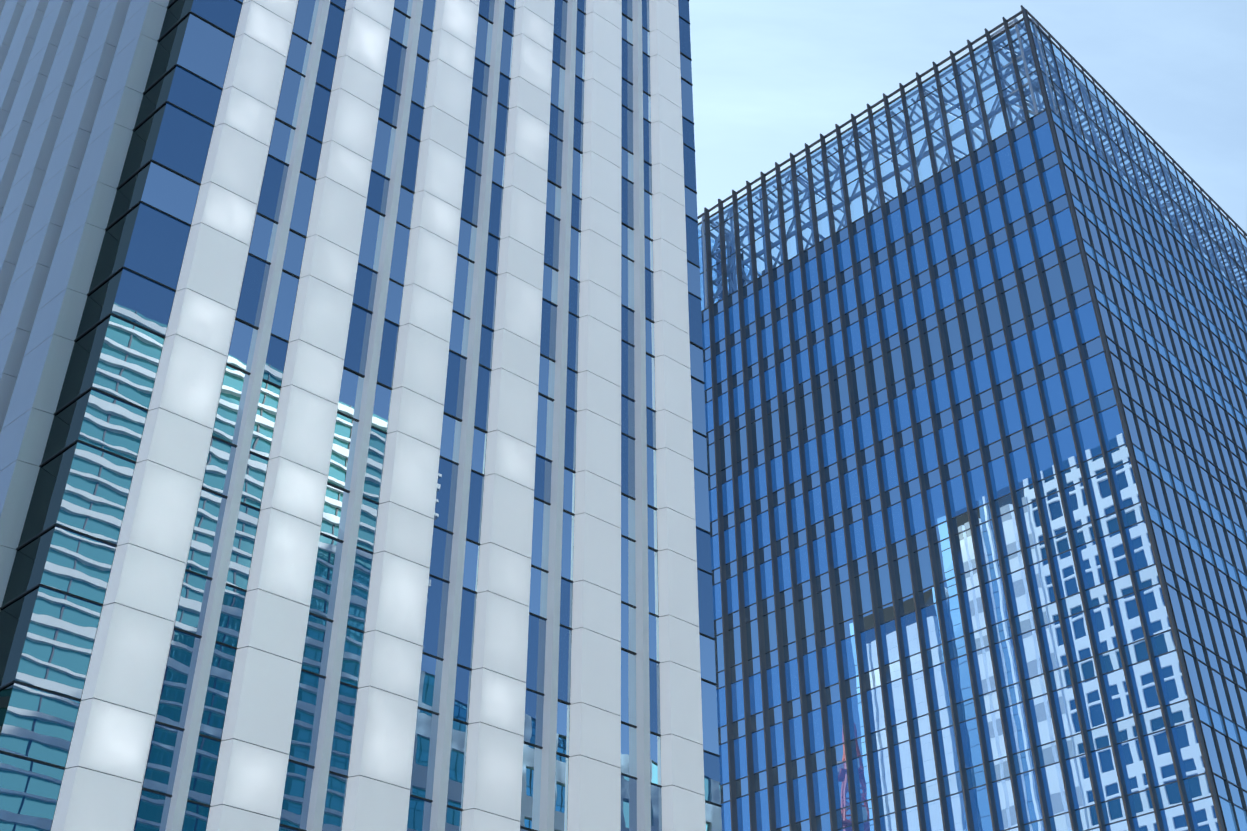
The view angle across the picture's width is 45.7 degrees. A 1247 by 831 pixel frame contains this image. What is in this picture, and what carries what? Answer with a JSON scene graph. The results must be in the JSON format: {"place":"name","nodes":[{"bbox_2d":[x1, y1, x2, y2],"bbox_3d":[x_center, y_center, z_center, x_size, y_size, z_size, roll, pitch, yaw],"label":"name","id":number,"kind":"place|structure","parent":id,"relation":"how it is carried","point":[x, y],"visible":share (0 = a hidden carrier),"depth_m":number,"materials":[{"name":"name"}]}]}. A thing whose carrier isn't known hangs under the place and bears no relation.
{"place":"outdoors","nodes":[
{"label":"outdoors","id":0,"kind":"place"},
{"bbox_2d":[689,0,1246,310],"label":"sky","id":1,"kind":"structure","parent":0,"point":[769,77],"materials":[{"name":"blue"}]},
{"bbox_3d":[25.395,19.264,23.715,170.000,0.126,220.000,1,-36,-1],"label":"pavement","id":2,"kind":"structure","parent":0,"visible":0},
{"bbox_2d":[0,0,721,830],"bbox_3d":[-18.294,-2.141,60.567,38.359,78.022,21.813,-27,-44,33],"label":"white tower","id":3,"kind":"structure","parent":2,"relation":"on","point":[352,442],"depth_m":42.91,"materials":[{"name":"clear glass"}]},
{"bbox_2d":[698,5,1246,830],"bbox_3d":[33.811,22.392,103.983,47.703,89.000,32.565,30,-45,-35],"label":"skyscraper","id":4,"kind":"structure","parent":2,"relation":"on","point":[976,429],"depth_m":95.03,"materials":[{"name":"blue glass"}]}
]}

